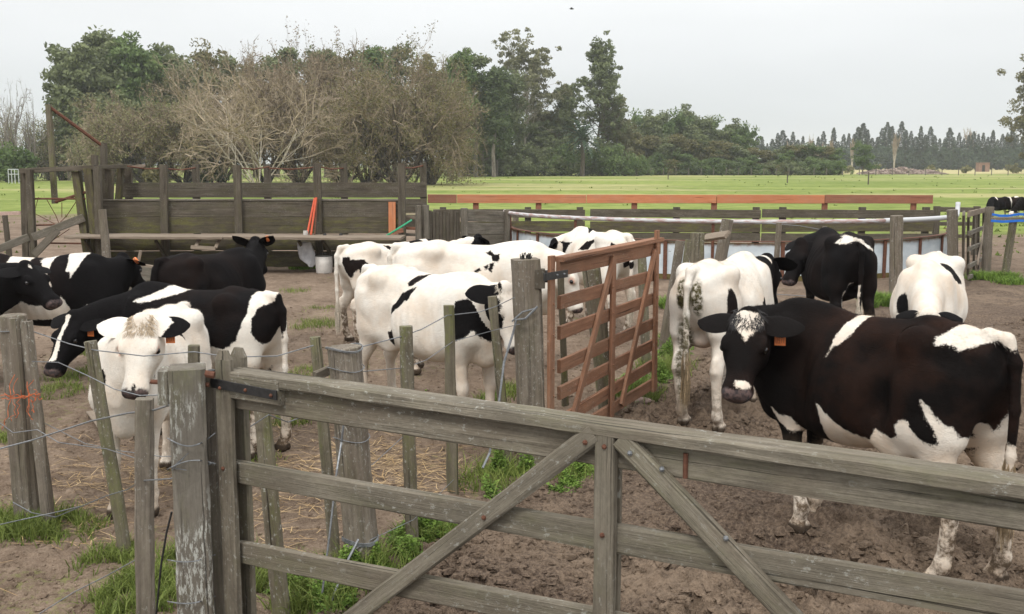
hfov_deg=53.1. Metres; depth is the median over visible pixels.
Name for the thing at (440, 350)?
fence wire
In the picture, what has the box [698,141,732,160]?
gum tree
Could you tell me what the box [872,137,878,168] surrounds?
conifer
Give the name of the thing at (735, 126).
gum tree
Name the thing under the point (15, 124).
bare tree
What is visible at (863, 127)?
conifer
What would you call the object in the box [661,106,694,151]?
gum tree
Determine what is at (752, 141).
gum tree
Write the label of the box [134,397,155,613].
fence stake
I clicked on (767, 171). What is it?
shrub
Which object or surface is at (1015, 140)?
conifer
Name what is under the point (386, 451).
fence wire
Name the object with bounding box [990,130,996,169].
conifer
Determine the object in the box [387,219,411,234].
pole
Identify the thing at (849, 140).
conifer
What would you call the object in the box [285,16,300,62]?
bare tree
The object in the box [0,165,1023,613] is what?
ground
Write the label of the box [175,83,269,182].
thorn tree
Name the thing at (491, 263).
cow
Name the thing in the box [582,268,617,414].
round post
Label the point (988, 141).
conifer
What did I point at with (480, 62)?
gum tree
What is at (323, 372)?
brace board
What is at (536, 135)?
gum tree
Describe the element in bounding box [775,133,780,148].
conifer
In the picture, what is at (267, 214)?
cattle race
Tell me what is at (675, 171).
shrub
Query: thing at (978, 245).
side gate
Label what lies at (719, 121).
gum tree
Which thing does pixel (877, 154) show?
evergreen tree
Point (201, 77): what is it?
gum tree
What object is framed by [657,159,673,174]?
shrub
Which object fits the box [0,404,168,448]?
fence wire
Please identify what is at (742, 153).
gum tree
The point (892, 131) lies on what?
conifer
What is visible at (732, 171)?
shrub
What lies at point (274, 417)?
fence wire
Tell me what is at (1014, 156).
evergreen tree
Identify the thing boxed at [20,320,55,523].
fence stake
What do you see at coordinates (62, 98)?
gum tree
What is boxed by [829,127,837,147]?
conifer
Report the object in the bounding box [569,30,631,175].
gum tree
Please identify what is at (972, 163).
evergreen tree
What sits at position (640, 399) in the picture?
stone
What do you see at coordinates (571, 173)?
shrub
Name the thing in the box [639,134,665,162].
gum tree
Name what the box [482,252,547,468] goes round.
gate post
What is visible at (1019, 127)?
tree
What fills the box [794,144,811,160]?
gum tree
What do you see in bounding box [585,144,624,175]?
shrub
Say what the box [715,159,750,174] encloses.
shrub
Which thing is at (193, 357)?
fence stake
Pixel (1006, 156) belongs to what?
evergreen tree
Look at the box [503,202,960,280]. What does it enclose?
pen wall
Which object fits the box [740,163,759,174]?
shrub
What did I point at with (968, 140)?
conifer
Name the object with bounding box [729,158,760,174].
shrub
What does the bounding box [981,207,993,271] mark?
fence post
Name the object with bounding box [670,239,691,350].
fence stake
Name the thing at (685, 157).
gum tree
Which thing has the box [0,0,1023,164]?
sky
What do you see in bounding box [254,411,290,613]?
fence stake
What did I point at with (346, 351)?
wire binding
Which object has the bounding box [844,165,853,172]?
shrub
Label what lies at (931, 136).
conifer
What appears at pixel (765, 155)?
gum tree
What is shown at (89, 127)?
thorn tree
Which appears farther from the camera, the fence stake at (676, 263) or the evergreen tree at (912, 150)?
the evergreen tree at (912, 150)
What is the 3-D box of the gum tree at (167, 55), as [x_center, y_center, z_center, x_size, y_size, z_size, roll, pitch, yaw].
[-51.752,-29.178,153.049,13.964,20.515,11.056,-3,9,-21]
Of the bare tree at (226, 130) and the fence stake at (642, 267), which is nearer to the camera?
the fence stake at (642, 267)
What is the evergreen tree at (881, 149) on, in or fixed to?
on the ground at (992, 303)
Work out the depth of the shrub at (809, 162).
204.32 m
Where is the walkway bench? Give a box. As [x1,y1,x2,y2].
[64,233,405,260]
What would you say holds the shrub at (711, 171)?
on the ground at (992, 303)
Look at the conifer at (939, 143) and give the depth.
415.04 m
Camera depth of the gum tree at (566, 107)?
195.53 m
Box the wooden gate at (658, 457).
[208,347,1023,613]
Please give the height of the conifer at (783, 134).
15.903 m
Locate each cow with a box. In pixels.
[0,252,145,326]
[0,260,62,315]
[43,281,291,459]
[87,300,212,516]
[150,236,274,290]
[334,234,489,342]
[354,263,514,400]
[387,240,582,374]
[548,226,637,333]
[669,251,797,432]
[697,297,1023,581]
[782,227,877,315]
[889,251,968,321]
[986,196,1011,214]
[1006,196,1023,216]
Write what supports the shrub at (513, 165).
on the ground at (992, 303)
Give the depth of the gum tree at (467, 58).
167.47 m
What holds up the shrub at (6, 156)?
on the ground at (992, 303)
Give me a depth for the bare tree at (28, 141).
132.13 m
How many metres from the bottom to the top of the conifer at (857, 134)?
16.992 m
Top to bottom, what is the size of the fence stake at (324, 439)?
1.386 m
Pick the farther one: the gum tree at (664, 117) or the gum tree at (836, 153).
the gum tree at (664, 117)
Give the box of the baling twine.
[0,374,41,428]
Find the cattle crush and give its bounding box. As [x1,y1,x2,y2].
[19,104,144,257]
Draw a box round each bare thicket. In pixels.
[0,104,58,180]
[0,111,26,152]
[37,113,82,180]
[56,122,89,181]
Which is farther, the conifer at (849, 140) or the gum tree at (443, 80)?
the conifer at (849, 140)
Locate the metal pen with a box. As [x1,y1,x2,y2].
[8,169,18,182]
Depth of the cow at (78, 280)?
10.38 m
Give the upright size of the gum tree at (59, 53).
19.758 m
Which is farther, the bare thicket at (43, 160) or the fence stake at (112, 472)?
the bare thicket at (43, 160)
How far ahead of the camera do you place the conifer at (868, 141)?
401.73 m
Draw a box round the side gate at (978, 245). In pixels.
[962,207,984,278]
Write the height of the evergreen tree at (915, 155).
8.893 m
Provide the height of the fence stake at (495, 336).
1.374 m
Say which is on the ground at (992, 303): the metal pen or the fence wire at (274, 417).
the metal pen
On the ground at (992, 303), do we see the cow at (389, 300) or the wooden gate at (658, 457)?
the cow at (389, 300)
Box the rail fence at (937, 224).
[932,206,980,254]
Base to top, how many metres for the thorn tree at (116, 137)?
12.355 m
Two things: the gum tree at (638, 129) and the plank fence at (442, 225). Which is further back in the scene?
the gum tree at (638, 129)
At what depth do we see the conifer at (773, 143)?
401.31 m
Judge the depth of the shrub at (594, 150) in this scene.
193.54 m
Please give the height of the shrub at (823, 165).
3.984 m
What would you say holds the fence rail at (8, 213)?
on the ground at (992, 303)
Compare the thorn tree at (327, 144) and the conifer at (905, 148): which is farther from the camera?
the conifer at (905, 148)
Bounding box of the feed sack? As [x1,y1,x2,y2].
[297,242,314,267]
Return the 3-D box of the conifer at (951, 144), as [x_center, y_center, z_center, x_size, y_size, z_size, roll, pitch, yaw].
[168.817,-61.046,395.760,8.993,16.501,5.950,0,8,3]
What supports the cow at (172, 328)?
on the ground at (992, 303)
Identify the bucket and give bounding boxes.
[315,253,332,273]
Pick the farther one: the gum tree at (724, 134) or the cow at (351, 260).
the gum tree at (724, 134)
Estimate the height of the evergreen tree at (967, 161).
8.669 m
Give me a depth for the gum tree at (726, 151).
208.96 m
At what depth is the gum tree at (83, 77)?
140.89 m
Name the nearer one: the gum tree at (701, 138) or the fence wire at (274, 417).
the fence wire at (274, 417)
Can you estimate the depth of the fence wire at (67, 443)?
5.90 m
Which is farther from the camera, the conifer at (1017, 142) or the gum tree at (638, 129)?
the conifer at (1017, 142)
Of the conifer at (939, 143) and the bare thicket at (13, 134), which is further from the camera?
the conifer at (939, 143)
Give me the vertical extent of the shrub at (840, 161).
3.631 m
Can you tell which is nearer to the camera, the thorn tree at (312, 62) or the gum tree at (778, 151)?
the thorn tree at (312, 62)
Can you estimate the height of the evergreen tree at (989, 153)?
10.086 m
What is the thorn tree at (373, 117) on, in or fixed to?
on the ground at (992, 303)
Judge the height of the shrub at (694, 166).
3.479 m
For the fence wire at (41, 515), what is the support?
attached to the fence wire at (101, 497)
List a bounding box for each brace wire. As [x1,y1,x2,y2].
[320,425,343,601]
[332,539,358,600]
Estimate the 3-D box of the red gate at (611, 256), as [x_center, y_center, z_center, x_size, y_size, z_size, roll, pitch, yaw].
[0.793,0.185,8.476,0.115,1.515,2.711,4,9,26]
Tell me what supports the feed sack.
hanging from the walkway bench
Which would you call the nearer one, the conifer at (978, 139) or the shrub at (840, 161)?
the shrub at (840, 161)
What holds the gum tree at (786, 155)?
on the ground at (992, 303)
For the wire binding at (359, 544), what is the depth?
5.49 m
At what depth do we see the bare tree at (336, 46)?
169.95 m
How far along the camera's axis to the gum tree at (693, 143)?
208.22 m
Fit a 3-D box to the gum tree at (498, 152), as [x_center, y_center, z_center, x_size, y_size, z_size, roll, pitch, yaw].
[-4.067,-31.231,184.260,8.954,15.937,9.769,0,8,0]
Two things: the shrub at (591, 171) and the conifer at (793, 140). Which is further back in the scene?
the conifer at (793, 140)
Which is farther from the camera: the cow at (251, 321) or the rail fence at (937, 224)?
the rail fence at (937, 224)
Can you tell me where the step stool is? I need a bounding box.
[190,239,220,250]
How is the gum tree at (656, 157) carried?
on the ground at (992, 303)
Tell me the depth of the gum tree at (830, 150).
209.08 m
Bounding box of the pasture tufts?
[0,174,1023,255]
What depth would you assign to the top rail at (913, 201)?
24.63 m
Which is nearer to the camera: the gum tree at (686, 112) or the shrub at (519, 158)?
the shrub at (519, 158)
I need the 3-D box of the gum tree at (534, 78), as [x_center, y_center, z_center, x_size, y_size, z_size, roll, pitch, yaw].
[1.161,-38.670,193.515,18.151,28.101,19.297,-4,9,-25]
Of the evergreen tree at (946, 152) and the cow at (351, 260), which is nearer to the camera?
the cow at (351, 260)
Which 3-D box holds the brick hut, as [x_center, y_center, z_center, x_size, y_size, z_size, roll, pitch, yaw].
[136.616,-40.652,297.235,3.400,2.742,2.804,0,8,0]
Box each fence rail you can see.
[0,211,20,215]
[0,234,30,251]
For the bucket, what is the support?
on the ground at (992, 303)
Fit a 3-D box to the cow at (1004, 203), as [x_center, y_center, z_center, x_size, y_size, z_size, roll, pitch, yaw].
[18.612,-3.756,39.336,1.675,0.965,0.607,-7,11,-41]
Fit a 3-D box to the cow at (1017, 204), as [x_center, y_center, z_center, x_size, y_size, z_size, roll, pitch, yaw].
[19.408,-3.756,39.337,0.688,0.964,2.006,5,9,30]
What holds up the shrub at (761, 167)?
on the ground at (992, 303)
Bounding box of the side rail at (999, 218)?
[991,213,1023,222]
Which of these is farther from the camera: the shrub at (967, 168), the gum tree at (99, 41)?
the shrub at (967, 168)
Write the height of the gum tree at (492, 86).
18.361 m
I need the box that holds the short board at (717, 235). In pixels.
[704,230,730,241]
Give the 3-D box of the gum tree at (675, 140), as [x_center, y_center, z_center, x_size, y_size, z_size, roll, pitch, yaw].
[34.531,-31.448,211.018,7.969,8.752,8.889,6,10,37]
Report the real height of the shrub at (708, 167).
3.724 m
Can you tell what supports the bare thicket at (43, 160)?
on the ground at (992, 303)
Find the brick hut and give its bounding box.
[975,162,990,171]
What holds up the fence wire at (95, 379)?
attached to the fence stake at (41, 459)
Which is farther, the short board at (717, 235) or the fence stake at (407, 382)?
the short board at (717, 235)
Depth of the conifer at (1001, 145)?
418.33 m
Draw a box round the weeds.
[263,337,693,613]
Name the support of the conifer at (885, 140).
on the ground at (992, 303)
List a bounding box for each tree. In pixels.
[0,79,31,179]
[1,105,14,180]
[22,94,35,158]
[40,42,153,123]
[42,84,82,180]
[43,41,83,130]
[68,82,208,182]
[71,94,147,182]
[72,24,120,93]
[103,30,170,178]
[125,79,238,182]
[145,46,365,182]
[146,42,202,178]
[175,60,218,177]
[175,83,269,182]
[189,38,227,105]
[198,35,365,182]
[212,60,312,182]
[213,55,244,177]
[238,64,264,176]
[257,55,279,176]
[259,45,304,171]
[273,33,414,182]
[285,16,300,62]
[297,64,434,182]
[302,23,316,160]
[302,45,341,177]
[303,21,489,185]
[332,49,357,89]
[334,25,341,165]
[351,45,395,175]
[382,41,421,171]
[387,52,491,184]
[407,53,448,105]
[440,55,475,176]
[442,47,481,176]
[464,47,489,176]
[469,93,513,175]
[470,65,522,175]
[477,68,512,176]
[487,27,572,147]
[498,69,541,175]
[515,120,562,173]
[528,110,559,174]
[545,82,581,175]
[555,117,610,175]
[557,117,588,151]
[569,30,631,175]
[600,114,646,158]
[603,97,634,175]
[625,120,645,137]
[628,107,647,138]
[632,137,653,156]
[639,109,672,139]
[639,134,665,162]
[646,152,666,174]
[649,137,682,165]
[656,109,682,132]
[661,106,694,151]
[661,133,689,162]
[665,151,693,174]
[677,138,708,174]
[679,103,699,150]
[681,115,717,154]
[688,129,723,160]
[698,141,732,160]
[699,113,730,142]
[706,128,735,159]
[711,143,741,162]
[722,118,747,144]
[727,144,750,161]
[729,120,752,156]
[737,154,760,169]
[741,124,762,149]
[747,147,760,174]
[754,149,776,174]
[768,146,792,163]
[774,149,797,174]
[778,145,807,160]
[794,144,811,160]
[800,142,827,160]
[814,146,837,160]
[825,147,846,174]
[836,145,858,169]
[849,139,879,174]
[857,148,885,169]
[876,143,895,168]
[877,145,906,169]
[888,148,919,168]
[904,145,919,168]
[912,150,933,169]
[914,144,951,169]
[934,145,961,169]
[949,146,971,169]
[949,148,975,169]
[960,144,991,169]
[974,145,1002,168]
[985,146,1011,169]
[995,146,1023,169]
[996,54,1023,158]
[1015,146,1023,168]
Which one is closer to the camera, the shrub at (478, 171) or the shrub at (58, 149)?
the shrub at (58, 149)
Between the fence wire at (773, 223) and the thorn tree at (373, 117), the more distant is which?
the thorn tree at (373, 117)
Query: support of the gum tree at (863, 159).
on the ground at (992, 303)
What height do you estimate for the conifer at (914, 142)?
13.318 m
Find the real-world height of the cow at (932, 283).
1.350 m
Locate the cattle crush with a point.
(99, 182)
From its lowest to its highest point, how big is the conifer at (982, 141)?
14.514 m
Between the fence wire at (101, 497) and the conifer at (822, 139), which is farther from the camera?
the conifer at (822, 139)
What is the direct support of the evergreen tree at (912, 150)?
on the ground at (992, 303)
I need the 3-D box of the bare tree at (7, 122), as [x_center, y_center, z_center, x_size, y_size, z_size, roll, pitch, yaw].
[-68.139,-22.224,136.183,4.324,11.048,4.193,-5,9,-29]
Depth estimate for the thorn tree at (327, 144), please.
106.15 m
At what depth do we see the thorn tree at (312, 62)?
110.39 m
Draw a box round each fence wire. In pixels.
[0,331,313,356]
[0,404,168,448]
[0,423,133,457]
[0,506,79,524]
[13,462,213,517]
[32,361,157,395]
[39,560,134,613]
[45,423,170,456]
[155,511,172,613]
[250,414,297,426]
[358,480,452,547]
[363,297,514,346]
[363,324,519,371]
[371,437,402,464]
[733,222,816,228]
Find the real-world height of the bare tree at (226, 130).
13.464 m
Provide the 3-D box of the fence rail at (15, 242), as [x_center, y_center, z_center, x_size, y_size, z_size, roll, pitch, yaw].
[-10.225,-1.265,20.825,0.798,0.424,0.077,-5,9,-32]
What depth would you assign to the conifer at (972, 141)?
395.91 m
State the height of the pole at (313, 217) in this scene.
0.770 m
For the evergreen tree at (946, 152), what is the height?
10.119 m
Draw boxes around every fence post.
[98,209,110,257]
[690,232,704,262]
[714,218,733,260]
[774,223,781,293]
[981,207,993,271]
[1001,222,1016,273]
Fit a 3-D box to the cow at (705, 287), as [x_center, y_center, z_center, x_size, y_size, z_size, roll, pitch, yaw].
[2.046,0.188,9.425,0.739,1.421,2.712,5,9,30]
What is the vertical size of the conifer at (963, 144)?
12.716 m
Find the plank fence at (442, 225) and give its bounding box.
[415,205,509,244]
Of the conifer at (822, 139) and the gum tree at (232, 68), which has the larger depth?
the conifer at (822, 139)
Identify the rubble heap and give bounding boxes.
[856,167,946,173]
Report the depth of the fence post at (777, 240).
16.43 m
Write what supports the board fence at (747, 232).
on the ground at (992, 303)
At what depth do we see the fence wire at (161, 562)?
4.29 m
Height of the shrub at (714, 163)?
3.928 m
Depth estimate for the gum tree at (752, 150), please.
209.11 m
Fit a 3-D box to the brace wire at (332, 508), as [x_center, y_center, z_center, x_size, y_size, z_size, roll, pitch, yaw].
[-0.903,1.041,5.143,0.027,0.885,0.323,2,8,14]
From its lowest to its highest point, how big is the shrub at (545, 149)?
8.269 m
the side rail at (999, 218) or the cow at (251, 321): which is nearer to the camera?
the cow at (251, 321)
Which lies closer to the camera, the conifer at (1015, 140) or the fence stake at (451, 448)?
the fence stake at (451, 448)
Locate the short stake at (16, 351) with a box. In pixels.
[9,318,24,392]
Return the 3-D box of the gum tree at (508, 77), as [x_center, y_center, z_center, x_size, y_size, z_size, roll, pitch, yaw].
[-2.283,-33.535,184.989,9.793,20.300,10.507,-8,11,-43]
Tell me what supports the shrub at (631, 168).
on the ground at (992, 303)
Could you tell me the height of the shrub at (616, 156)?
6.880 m
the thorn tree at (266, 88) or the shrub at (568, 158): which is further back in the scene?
the shrub at (568, 158)
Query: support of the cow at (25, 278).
on the ground at (992, 303)
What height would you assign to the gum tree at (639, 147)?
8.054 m
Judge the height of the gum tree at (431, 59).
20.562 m
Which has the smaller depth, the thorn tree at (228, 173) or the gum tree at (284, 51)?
the thorn tree at (228, 173)
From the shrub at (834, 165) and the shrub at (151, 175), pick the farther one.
the shrub at (834, 165)
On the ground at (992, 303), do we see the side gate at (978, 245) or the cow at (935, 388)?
the cow at (935, 388)
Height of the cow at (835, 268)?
1.447 m
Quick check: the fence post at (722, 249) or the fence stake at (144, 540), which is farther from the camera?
the fence post at (722, 249)
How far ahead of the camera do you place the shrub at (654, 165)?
203.99 m
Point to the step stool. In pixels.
(196, 246)
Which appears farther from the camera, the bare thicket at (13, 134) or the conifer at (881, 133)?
the conifer at (881, 133)
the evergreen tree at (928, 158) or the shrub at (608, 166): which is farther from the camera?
the evergreen tree at (928, 158)
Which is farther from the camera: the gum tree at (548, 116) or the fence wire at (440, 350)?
the gum tree at (548, 116)
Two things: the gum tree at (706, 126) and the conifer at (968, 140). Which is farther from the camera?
the conifer at (968, 140)
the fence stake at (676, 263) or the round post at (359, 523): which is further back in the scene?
the fence stake at (676, 263)
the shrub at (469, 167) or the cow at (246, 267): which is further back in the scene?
the shrub at (469, 167)
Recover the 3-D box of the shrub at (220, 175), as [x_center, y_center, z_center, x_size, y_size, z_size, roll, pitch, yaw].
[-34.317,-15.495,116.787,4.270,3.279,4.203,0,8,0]
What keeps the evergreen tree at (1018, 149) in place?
on the ground at (992, 303)
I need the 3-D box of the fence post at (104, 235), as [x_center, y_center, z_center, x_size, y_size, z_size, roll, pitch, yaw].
[-7.088,-0.934,17.905,0.188,1.545,0.120,-1,8,-10]
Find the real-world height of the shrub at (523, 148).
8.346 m
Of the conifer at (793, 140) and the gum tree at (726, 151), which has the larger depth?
the conifer at (793, 140)
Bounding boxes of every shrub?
[0,141,22,182]
[9,146,39,181]
[23,125,63,179]
[34,120,77,179]
[141,167,170,182]
[191,158,229,182]
[439,154,498,175]
[463,163,489,175]
[468,145,530,175]
[487,149,536,175]
[500,140,546,175]
[516,147,560,175]
[521,135,580,175]
[534,145,569,175]
[539,143,579,175]
[550,148,590,175]
[575,135,639,175]
[579,160,603,175]
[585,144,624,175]
[593,143,635,175]
[609,158,638,175]
[622,155,654,175]
[639,160,662,174]
[649,159,675,174]
[654,159,689,174]
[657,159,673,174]
[660,163,680,174]
[676,159,702,174]
[679,156,704,174]
[694,157,718,174]
[697,162,722,174]
[699,158,722,174]
[707,157,735,174]
[712,163,728,174]
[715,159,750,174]
[725,161,742,174]
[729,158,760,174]
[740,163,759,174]
[748,164,766,174]
[750,160,784,174]
[764,162,787,174]
[772,159,808,174]
[787,162,813,174]
[793,158,823,174]
[799,157,832,174]
[821,159,846,174]
[827,159,853,174]
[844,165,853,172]
[926,164,938,171]
[960,165,971,172]
[1005,163,1022,172]
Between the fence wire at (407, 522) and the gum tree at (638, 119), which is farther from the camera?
the gum tree at (638, 119)
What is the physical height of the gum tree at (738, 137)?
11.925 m
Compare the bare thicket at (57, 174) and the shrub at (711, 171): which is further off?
the shrub at (711, 171)
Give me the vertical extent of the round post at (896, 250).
1.492 m
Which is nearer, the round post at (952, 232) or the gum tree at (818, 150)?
the round post at (952, 232)
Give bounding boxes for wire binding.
[325,343,362,353]
[327,365,364,372]
[333,433,369,442]
[342,534,378,547]
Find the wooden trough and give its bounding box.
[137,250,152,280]
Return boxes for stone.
[635,397,651,403]
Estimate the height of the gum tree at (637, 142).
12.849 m
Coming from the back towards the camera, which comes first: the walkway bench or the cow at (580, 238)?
the walkway bench
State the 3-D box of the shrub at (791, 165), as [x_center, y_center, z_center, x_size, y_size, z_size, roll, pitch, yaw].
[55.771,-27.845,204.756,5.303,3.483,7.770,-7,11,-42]
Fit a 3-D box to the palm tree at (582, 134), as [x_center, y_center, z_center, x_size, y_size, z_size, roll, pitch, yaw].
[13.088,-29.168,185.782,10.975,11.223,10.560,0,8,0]
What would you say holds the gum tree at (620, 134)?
on the ground at (992, 303)
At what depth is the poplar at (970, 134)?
434.85 m
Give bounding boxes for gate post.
[150,362,224,613]
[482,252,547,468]
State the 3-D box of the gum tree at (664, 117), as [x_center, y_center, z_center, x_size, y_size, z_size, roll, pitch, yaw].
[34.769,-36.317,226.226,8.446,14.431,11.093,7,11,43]
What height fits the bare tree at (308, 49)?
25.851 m
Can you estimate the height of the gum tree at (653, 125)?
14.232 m
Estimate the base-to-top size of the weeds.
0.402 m
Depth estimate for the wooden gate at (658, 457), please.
3.17 m
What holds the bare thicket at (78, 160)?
on the ground at (992, 303)
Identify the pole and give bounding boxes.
[307,198,314,232]
[310,197,316,234]
[314,199,317,234]
[387,219,411,234]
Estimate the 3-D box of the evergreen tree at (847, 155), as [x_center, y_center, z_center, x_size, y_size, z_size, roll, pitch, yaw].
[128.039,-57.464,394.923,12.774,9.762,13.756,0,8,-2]
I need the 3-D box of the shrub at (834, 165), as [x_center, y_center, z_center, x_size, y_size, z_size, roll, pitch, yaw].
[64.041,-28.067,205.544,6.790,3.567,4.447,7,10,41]
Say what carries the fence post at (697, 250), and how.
on the ground at (992, 303)
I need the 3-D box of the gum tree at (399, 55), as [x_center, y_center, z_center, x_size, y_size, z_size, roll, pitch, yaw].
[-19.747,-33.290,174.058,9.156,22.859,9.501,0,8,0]
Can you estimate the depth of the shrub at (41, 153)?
138.36 m
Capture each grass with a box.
[0,286,699,613]
[288,267,1023,349]
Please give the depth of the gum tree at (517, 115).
188.51 m
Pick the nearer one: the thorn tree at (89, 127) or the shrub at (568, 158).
the thorn tree at (89, 127)
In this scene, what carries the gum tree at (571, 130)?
on the ground at (992, 303)
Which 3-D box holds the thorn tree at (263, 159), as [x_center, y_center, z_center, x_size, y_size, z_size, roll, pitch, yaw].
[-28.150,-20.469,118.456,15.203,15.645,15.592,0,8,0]
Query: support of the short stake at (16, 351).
attached to the fence stake at (41, 459)
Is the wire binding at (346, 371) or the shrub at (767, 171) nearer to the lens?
the wire binding at (346, 371)
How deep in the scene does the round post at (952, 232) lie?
18.83 m
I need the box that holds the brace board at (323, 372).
[312,365,329,376]
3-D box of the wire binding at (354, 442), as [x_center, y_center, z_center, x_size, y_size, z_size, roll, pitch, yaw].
[-0.860,0.698,5.494,0.200,0.030,0.200,0,8,0]
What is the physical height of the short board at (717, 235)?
0.204 m
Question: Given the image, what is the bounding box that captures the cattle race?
[103,163,426,269]
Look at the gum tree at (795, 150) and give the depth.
208.61 m
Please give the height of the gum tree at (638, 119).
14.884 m
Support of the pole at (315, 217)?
on the walkway bench
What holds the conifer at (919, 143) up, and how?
on the ground at (992, 303)
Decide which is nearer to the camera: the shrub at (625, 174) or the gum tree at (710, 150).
the shrub at (625, 174)
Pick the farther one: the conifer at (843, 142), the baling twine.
the conifer at (843, 142)
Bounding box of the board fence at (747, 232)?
[433,207,933,242]
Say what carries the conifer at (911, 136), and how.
on the ground at (992, 303)
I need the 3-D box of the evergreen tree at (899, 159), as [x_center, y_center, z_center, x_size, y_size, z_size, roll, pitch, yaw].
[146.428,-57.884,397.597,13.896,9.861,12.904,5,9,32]
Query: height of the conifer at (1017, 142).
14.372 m
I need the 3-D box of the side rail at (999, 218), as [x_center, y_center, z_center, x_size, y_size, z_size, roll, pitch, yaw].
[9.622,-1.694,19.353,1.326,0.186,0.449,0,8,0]
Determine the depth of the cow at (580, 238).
13.02 m
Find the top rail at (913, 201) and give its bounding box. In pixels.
[428,194,932,209]
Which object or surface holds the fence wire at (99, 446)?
attached to the fence stake at (41, 459)
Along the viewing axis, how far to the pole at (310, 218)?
21.13 m
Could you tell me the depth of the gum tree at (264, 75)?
169.86 m
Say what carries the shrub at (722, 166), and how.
on the ground at (992, 303)
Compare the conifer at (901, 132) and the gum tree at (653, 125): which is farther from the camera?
the conifer at (901, 132)
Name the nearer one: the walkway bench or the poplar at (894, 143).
the walkway bench
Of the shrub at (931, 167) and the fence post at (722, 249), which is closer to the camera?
the fence post at (722, 249)
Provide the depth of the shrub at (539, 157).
189.93 m
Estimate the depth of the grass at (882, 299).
18.96 m
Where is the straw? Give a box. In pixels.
[0,396,752,594]
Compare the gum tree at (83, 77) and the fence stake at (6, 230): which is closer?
the fence stake at (6, 230)
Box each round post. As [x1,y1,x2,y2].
[0,313,39,517]
[327,343,377,558]
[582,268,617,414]
[889,215,902,294]
[946,209,957,255]
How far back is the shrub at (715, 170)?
204.51 m
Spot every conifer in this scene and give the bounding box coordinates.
[759,137,764,149]
[769,139,776,148]
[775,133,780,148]
[779,130,787,145]
[789,132,796,146]
[818,131,828,146]
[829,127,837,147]
[840,134,847,147]
[846,133,851,147]
[852,127,862,144]
[857,123,868,169]
[863,130,872,169]
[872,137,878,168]
[878,128,885,146]
[880,122,892,168]
[887,126,895,147]
[892,121,907,149]
[901,130,910,167]
[909,131,913,145]
[911,136,919,147]
[913,126,924,169]
[915,134,930,169]
[925,126,935,146]
[937,139,941,169]
[942,127,955,169]
[955,133,963,169]
[961,138,965,149]
[966,135,970,149]
[968,131,977,167]
[976,134,980,145]
[979,133,987,159]
[985,137,991,167]
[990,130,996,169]
[998,134,1005,149]
[1003,132,1008,149]
[1004,130,1017,167]
[1013,134,1019,145]
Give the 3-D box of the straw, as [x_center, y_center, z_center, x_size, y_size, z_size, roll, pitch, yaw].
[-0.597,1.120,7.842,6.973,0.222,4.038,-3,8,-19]
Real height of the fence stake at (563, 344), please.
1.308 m
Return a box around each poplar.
[850,139,854,166]
[892,134,900,167]
[963,127,976,148]
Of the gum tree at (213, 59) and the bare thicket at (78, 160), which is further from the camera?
the gum tree at (213, 59)
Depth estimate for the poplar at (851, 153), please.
331.15 m
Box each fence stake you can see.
[2,215,11,255]
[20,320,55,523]
[84,340,130,555]
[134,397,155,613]
[188,344,199,362]
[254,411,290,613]
[310,336,339,557]
[399,325,418,538]
[443,305,458,494]
[488,296,512,462]
[557,278,568,406]
[638,257,650,363]
[658,240,684,348]
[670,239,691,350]
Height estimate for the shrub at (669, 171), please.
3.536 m
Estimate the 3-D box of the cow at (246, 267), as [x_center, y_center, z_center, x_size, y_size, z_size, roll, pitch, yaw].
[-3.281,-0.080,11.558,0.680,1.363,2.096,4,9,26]
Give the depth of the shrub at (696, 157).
205.59 m
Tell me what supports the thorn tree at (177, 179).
on the ground at (992, 303)
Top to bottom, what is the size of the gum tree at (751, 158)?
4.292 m
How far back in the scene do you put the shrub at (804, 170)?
204.19 m
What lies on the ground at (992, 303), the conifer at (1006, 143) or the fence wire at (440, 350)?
the conifer at (1006, 143)
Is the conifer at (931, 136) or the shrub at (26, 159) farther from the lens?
the conifer at (931, 136)
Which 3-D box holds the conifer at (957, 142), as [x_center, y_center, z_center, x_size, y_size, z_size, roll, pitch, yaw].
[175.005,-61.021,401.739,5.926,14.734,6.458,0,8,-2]
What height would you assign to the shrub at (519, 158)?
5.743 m
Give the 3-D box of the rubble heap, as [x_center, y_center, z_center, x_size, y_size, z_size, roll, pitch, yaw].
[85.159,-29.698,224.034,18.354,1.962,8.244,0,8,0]
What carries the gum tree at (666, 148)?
on the ground at (992, 303)
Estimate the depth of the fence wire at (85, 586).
4.90 m
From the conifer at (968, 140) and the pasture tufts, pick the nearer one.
the pasture tufts
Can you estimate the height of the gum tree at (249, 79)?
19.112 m
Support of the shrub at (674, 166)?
on the ground at (992, 303)
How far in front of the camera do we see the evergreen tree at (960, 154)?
393.47 m
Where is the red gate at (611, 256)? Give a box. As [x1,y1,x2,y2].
[543,230,663,416]
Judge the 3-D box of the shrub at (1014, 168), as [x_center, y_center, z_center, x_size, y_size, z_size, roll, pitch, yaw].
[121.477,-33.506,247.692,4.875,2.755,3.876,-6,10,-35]
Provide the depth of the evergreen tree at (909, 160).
394.94 m
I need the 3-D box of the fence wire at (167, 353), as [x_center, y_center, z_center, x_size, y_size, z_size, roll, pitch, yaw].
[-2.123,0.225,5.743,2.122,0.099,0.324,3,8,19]

